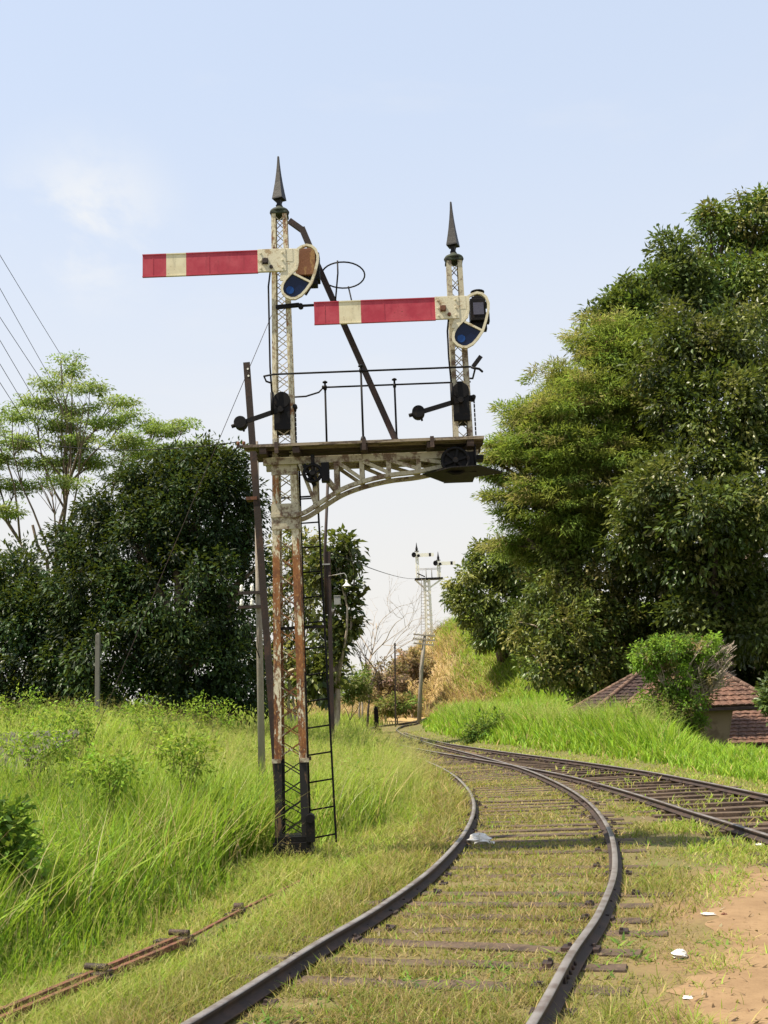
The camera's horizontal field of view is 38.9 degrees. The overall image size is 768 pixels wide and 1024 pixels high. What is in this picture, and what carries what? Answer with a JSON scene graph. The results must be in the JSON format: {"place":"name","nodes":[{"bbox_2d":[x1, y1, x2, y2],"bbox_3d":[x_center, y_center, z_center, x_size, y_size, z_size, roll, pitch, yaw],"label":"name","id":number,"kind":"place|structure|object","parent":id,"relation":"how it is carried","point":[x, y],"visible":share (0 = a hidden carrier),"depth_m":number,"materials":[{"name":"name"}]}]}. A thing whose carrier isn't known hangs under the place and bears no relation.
{"place":"outdoors","nodes":[
{"label":"outdoors","id":0,"kind":"place"},
{"bbox_2d":[0,364,82,498],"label":"overhead wire","id":1,"kind":"object","parent":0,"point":[30,414],"visible":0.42,"depth_m":32.30,"materials":[{"name":"black metal"}]},
{"bbox_2d":[0,383,91,522],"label":"overhead wire","id":2,"kind":"object","parent":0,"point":[32,433],"visible":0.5,"depth_m":32.35,"materials":[{"name":"black metal"}]},
{"bbox_2d":[0,341,92,494],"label":"overhead wire","id":3,"kind":"object","parent":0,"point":[32,395],"visible":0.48,"depth_m":32.59,"materials":[{"name":"black metal"}]},
{"bbox_2d":[0,289,102,467],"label":"overhead wire","id":4,"kind":"object","parent":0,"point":[28,339],"visible":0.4,"depth_m":32.66,"materials":[{"name":"black metal"}]},
{"bbox_2d":[0,318,106,475],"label":"overhead wire","id":5,"kind":"object","parent":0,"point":[31,365],"visible":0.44,"depth_m":32.58,"materials":[{"name":"black metal"}]},
{"bbox_2d":[0,255,107,428],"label":"overhead wire","id":6,"kind":"object","parent":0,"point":[33,310],"visible":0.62,"depth_m":33.23,"materials":[{"name":"black metal"}]},
{"bbox_2d":[0,0,767,707],"label":"sky","id":7,"kind":"structure","parent":0,"point":[557,134],"materials":[{"name":"blue"}]},
{"bbox_2d":[0,616,767,1023],"bbox_3d":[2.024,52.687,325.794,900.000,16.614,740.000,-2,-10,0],"label":"ground","id":8,"kind":"structure","parent":0,"point":[665,968],"depth_m":8.30,"materials":[{"name":"green plant"}]},
{"bbox_2d":[0,683,51,732],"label":"weed clump","id":9,"kind":"object","parent":8,"relation":"on","point":[16,713],"visible":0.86,"depth_m":18.69,"materials":[{"name":"green plant"}]},
{"bbox_2d":[0,784,60,893],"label":"broadleaf shrub","id":10,"kind":"object","parent":8,"relation":"on","point":[18,831],"visible":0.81,"depth_m":8.24,"materials":[{"name":"green plant"}]},
{"bbox_2d":[0,729,79,774],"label":"grey hut","id":11,"kind":"object","parent":8,"relation":"on","point":[14,735],"visible":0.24,"depth_m":16.34,"materials":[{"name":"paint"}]},
{"bbox_2d":[0,714,81,796],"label":"weed clump","id":12,"kind":"object","parent":8,"relation":"on","point":[28,753],"visible":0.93,"depth_m":12.71,"materials":[{"name":"green plant"}]},
{"bbox_2d":[0,530,112,715],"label":"mango tree","id":13,"kind":"object","parent":8,"relation":"on","point":[13,650],"visible":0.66,"depth_m":25.80,"materials":[{"name":"green plant"}]},
{"bbox_2d":[30,690,107,769],"bbox_3d":[-4.439,3.406,15.176,1.077,1.792,0.834,-2,-10,0],"label":"weed clump","id":14,"kind":"object","parent":8,"relation":"on","point":[81,722],"visible":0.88,"depth_m":15.21,"materials":[{"name":"green plant"}]},
{"bbox_2d":[95,633,99,724],"bbox_3d":[-5.724,3.652,21.735,0.085,2.467,0.080,-2,-10,0],"label":"concrete post","id":15,"kind":"object","parent":8,"relation":"on","point":[97,664],"visible":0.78,"depth_m":21.78,"materials":[{"name":"grey concrete"}]},
{"bbox_2d":[53,738,158,815],"bbox_3d":[-2.850,3.099,11.155,1.000,1.558,0.756,-2,-10,0],"label":"weed clump","id":16,"kind":"object","parent":8,"relation":"on","point":[119,778],"visible":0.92,"depth_m":11.17,"materials":[{"name":"green plant"}]},
{"bbox_2d":[0,348,245,619],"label":"raintree","id":17,"kind":"object","parent":8,"relation":"on","point":[79,461],"visible":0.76,"depth_m":35.28,"materials":[{"name":"green plant"}]},
{"bbox_2d":[5,429,286,727],"bbox_3d":[-5.741,1.888,25.839,6.847,7.884,4.468,-2,-10,0],"label":"mango tree","id":18,"kind":"object","parent":8,"relation":"on","point":[171,650],"visible":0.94,"depth_m":25.36,"materials":[{"name":"green plant"}]},
{"bbox_2d":[109,691,196,748],"bbox_3d":[-3.852,3.805,18.122,1.467,1.642,0.946,-2,-10,0],"label":"weed clump","id":19,"kind":"object","parent":8,"relation":"on","point":[131,707],"visible":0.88,"depth_m":18.16,"materials":[{"name":"green plant"}]},
{"bbox_2d":[0,850,360,1023],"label":"signal rodding","id":20,"kind":"object","parent":8,"relation":"on","point":[171,942],"visible":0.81,"depth_m":7.00,"materials":[{"name":"orange metal"}]},
{"bbox_2d":[143,723,225,800],"bbox_3d":[-2.234,3.219,12.172,0.949,1.709,0.740,0,-10,-15],"label":"weed clump","id":21,"kind":"object","parent":8,"relation":"on","point":[193,751],"visible":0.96,"depth_m":12.20,"materials":[{"name":"green plant"}]},
{"bbox_2d":[0,708,414,952],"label":"wild herbs","id":22,"kind":"object","parent":8,"relation":"on","point":[104,844],"visible":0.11,"depth_m":16.37,"materials":[{"name":"green plant"}]},
{"bbox_2d":[172,689,250,747],"bbox_3d":[-3.151,4.079,19.585,1.565,1.772,0.804,-4,-10,12],"label":"weed clump","id":23,"kind":"object","parent":8,"relation":"on","point":[201,708],"visible":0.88,"depth_m":19.64,"materials":[{"name":"green plant"}]},
{"bbox_2d":[0,701,435,999],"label":"tall grass","id":24,"kind":"structure","parent":8,"relation":"on","point":[140,851],"depth_m":10.90,"materials":[{"name":"green plant"}]},
{"bbox_2d":[0,693,445,869],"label":"flowering grass","id":25,"kind":"structure","parent":8,"relation":"on","point":[413,755],"depth_m":17.94,"materials":[{"name":"green plant"}]},
{"bbox_2d":[0,739,466,1023],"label":"seeding grass","id":26,"kind":"structure","parent":8,"relation":"on","point":[188,959],"depth_m":7.94,"materials":[{"name":"green plant"}]},
{"bbox_2d":[224,903,245,918],"bbox_3d":[-1.236,3.335,9.037,0.184,0.169,0.100,-2,-10,0],"label":"rodding stool","id":27,"kind":"object","parent":8,"relation":"on","point":[236,906],"visible":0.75,"depth_m":9.02,"materials":[{"name":"metal"}]},
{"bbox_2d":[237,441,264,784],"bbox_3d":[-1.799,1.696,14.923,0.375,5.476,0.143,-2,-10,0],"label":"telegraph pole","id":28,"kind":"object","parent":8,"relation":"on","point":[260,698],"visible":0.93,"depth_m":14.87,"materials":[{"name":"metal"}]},
{"bbox_2d":[0,435,236,450],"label":"telephone wire","id":29,"kind":"object","parent":28,"relation":"attached to","point":[123,450],"visible":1,"depth_m":17.20,"materials":[{"name":"black metal"}]},
{"bbox_2d":[243,362,274,792],"bbox_3d":[-1.448,1.133,13.219,0.419,6.131,0.150,-2,-10,0],"label":"rail post","id":30,"kind":"object","parent":8,"relation":"on","point":[255,499],"visible":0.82,"depth_m":13.26,"materials":[{"name":"metal"}]},
{"bbox_2d":[241,526,339,724],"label":"slender tree","id":31,"kind":"object","parent":8,"relation":"on","point":[288,645],"visible":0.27,"depth_m":47.80,"materials":[{"name":"green plant"}]},
{"bbox_2d":[265,678,344,712],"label":"green shrub","id":32,"kind":"object","parent":8,"relation":"on","point":[309,703],"visible":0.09,"depth_m":51.09,"materials":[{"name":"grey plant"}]},
{"bbox_2d":[142,156,503,861],"bbox_3d":[-0.691,-0.231,12.879,4.180,8.480,1.381,-2,-10,0],"label":"semaphore signal","id":33,"kind":"object","parent":8,"relation":"on","point":[456,458],"visible":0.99,"depth_m":12.76,"materials":[{"name":"paint"}]},
{"bbox_2d":[66,315,271,801],"bbox_3d":[-2.574,0.721,12.634,2.667,6.200,0.008,-2,-10,0],"label":"guy wire","id":34,"kind":"object","parent":33,"relation":"attached to","point":[174,545],"visible":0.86,"depth_m":12.69,"materials":[{"name":"metal"}]},
{"bbox_2d":[288,522,370,729],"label":"teak tree","id":35,"kind":"object","parent":8,"relation":"on","point":[346,631],"visible":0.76,"depth_m":44.68,"materials":[{"name":"green plant"}]},
{"bbox_2d":[322,483,350,736],"bbox_3d":[-1.276,2.906,29.887,0.838,8.220,0.249,-5,-10,15],"label":"lamp pole","id":36,"kind":"object","parent":8,"relation":"on","point":[327,585],"visible":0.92,"depth_m":29.95,"materials":[{"name":"metal"}]},
{"bbox_2d":[329,551,416,578],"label":"overhead wire","id":37,"kind":"object","parent":36,"relation":"attached to","point":[364,565],"visible":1,"depth_m":40.62,"materials":[{"name":"black metal"}]},
{"bbox_2d":[326,661,378,722],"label":"green shrub","id":38,"kind":"object","parent":8,"relation":"on","point":[360,689],"visible":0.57,"depth_m":58.94,"materials":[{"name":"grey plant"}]},
{"bbox_2d":[353,638,377,728],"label":"bare tree","id":39,"kind":"object","parent":8,"relation":"on","point":[368,706],"visible":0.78,"depth_m":64.93,"materials":[{"name":"brown plant"}]},
{"bbox_2d":[374,706,381,732],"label":"point indicator","id":40,"kind":"object","parent":8,"relation":"on","point":[376,717],"visible":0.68,"depth_m":58.87,"materials":[{"name":"black metal"}]},
{"bbox_2d":[322,576,452,720],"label":"bare tree","id":41,"kind":"object","parent":8,"relation":"on","point":[391,649],"visible":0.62,"depth_m":71.01,"materials":[{"name":"grey plant"}]},
{"bbox_2d":[361,656,417,719],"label":"dry shrub","id":42,"kind":"object","parent":8,"relation":"on","point":[383,682],"visible":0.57,"depth_m":78.62,"materials":[{"name":"brown plant"}]},
{"bbox_2d":[394,643,395,725],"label":"iron post","id":43,"kind":"object","parent":8,"relation":"on","point":[395,678],"visible":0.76,"depth_m":69.22,"materials":[{"name":"metal"}]},
{"bbox_2d":[369,691,424,722],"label":"green shrub","id":44,"kind":"object","parent":8,"relation":"on","point":[406,704],"visible":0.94,"depth_m":72.36,"materials":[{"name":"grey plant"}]},
{"bbox_2d":[387,645,437,717],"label":"dry shrub","id":45,"kind":"object","parent":8,"relation":"on","point":[411,657],"visible":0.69,"depth_m":82.78,"materials":[{"name":"brown plant"}]},
{"bbox_2d":[79,774,752,1023],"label":"weeds","id":46,"kind":"object","parent":8,"relation":"on","point":[508,969],"visible":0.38,"depth_m":7.18,"materials":[{"name":"green plant"}]},
{"bbox_2d":[413,632,435,724],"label":"telegraph pole","id":47,"kind":"object","parent":8,"relation":"on","point":[420,691],"visible":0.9,"depth_m":71.17,"materials":[{"name":"grey wood"}]},
{"bbox_2d":[180,718,672,1023],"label":"railway track","id":48,"kind":"structure","parent":8,"relation":"on","point":[583,947],"depth_m":8.21,"materials":[{"name":"metal"}]},
{"bbox_2d":[412,543,454,638],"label":"semaphore signal","id":49,"kind":"object","parent":8,"relation":"on","point":[417,555],"visible":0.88,"depth_m":100.08,"materials":[{"name":"white paint"}]},
{"bbox_2d":[467,832,491,844],"bbox_3d":[1.141,3.921,13.020,0.318,0.164,0.260,-2,-10,0],"label":"plastic bag","id":50,"kind":"object","parent":8,"relation":"on","point":[478,838],"visible":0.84,"depth_m":12.95,"materials":[{"name":"white plastic"}]},
{"bbox_2d":[457,706,509,744],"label":"green shrub","id":51,"kind":"object","parent":8,"relation":"on","point":[470,730],"visible":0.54,"depth_m":42.88,"materials":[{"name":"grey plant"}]},
{"bbox_2d":[439,535,566,663],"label":"mango tree","id":52,"kind":"object","parent":8,"relation":"on","point":[490,613],"visible":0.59,"depth_m":75.66,"materials":[{"name":"green plant"}]},
{"bbox_2d":[240,762,767,1023],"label":"dead leaves","id":53,"kind":"object","parent":8,"relation":"on","point":[542,967],"visible":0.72,"depth_m":7.41,"materials":[{"name":"brown plant"}]},
{"bbox_2d":[432,691,687,741],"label":"feathery bank grass","id":54,"kind":"structure","parent":8,"relation":"on","point":[576,710],"depth_m":35.40,"materials":[{"name":"green plant"}]},
{"bbox_2d":[373,733,767,866],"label":"railway track","id":55,"kind":"structure","parent":8,"relation":"on","point":[735,809],"depth_m":18.81,"materials":[{"name":"metal"}]},
{"bbox_2d":[497,530,654,704],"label":"guava tree","id":56,"kind":"object","parent":8,"relation":"on","point":[581,657],"visible":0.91,"depth_m":45.53,"materials":[{"name":"green plant"}]},
{"bbox_2d":[470,304,685,696],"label":"tamarind tree","id":57,"kind":"object","parent":8,"relation":"on","point":[568,443],"visible":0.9,"depth_m":47.27,"materials":[{"name":"green plant"}]},
{"bbox_2d":[420,643,767,783],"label":"bank grass","id":58,"kind":"structure","parent":8,"relation":"on","point":[685,750],"depth_m":30.90,"materials":[{"name":"green plant"}]},
{"bbox_2d":[572,258,684,633],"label":"broadleaf tree","id":59,"kind":"object","parent":8,"relation":"on","point":[628,291],"visible":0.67,"depth_m":54.02,"materials":[{"name":"green plant"}]},
{"bbox_2d":[564,670,760,745],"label":"tiled house","id":60,"kind":"structure","parent":8,"relation":"on","point":[729,701],"depth_m":35.02,"materials":[{"name":"tile"}]},
{"bbox_2d":[670,948,687,958],"bbox_3d":[1.922,2.878,7.082,0.103,0.070,0.114,-4,-10,8],"label":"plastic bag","id":61,"kind":"object","parent":8,"relation":"on","point":[680,953],"visible":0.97,"depth_m":7.07,"materials":[{"name":"white plastic"}]},
{"bbox_2d":[591,287,767,676],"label":"jak tree","id":62,"kind":"object","parent":8,"relation":"on","point":[700,535],"visible":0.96,"depth_m":42.84,"materials":[{"name":"green plant"}]},
{"bbox_2d":[627,628,736,739],"bbox_3d":[8.756,5.340,31.454,3.572,3.991,2.245,-2,-10,0],"label":"ivy covered shrub","id":63,"kind":"object","parent":8,"relation":"on","point":[704,660],"visible":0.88,"depth_m":31.24,"materials":[{"name":"green plant"}]},
{"bbox_2d":[641,223,727,564],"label":"broadleaf tree","id":64,"kind":"object","parent":8,"relation":"on","point":[693,283],"visible":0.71,"depth_m":56.13,"materials":[{"name":"green plant"}]},
{"bbox_2d":[628,604,767,691],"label":"shade tree","id":65,"kind":"object","parent":8,"relation":"on","point":[750,675],"visible":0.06,"depth_m":47.98,"materials":[{"name":"green plant"}]},
{"bbox_2d":[665,872,767,1023],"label":"sandy path","id":66,"kind":"structure","parent":8,"relation":"on","point":[754,988],"depth_m":6.71,"materials":[{"name":"beige sand"}]},
{"bbox_2d":[683,995,692,998],"bbox_3d":[1.716,2.739,6.142,0.069,0.018,0.067,-2,-10,0],"label":"paper scrap","id":67,"kind":"object","parent":66,"relation":"on","point":[687,997],"visible":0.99,"depth_m":6.12,"materials":[{"name":"white paper"}]},
{"bbox_2d":[701,912,714,914],"bbox_3d":[2.512,3.112,8.431,0.121,0.018,0.105,-2,-10,0],"label":"paper scrap","id":68,"kind":"object","parent":66,"relation":"on","point":[705,913],"visible":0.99,"depth_m":8.41,"materials":[{"name":"white paper"}]},
{"bbox_2d":[682,181,767,674],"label":"creeper covered tree","id":69,"kind":"object","parent":8,"relation":"on","point":[747,270],"visible":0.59,"depth_m":58.28,"materials":[{"name":"green plant"}]},
{"bbox_2d":[728,710,767,749],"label":"tiled shed","id":70,"kind":"structure","parent":8,"relation":"on","point":[748,727],"depth_m":31.49,"materials":[{"name":"tile"}]},
{"bbox_2d":[751,670,767,725],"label":"broadleaf shrub","id":71,"kind":"object","parent":8,"relation":"on","point":[761,701],"visible":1,"depth_m":29.89,"materials":[{"name":"green plant"}]},
{"bbox_2d":[250,599,654,719],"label":"dry hill grass","id":72,"kind":"structure","parent":0,"point":[450,628],"depth_m":81.91,"materials":[{"name":"plant"}]}
]}

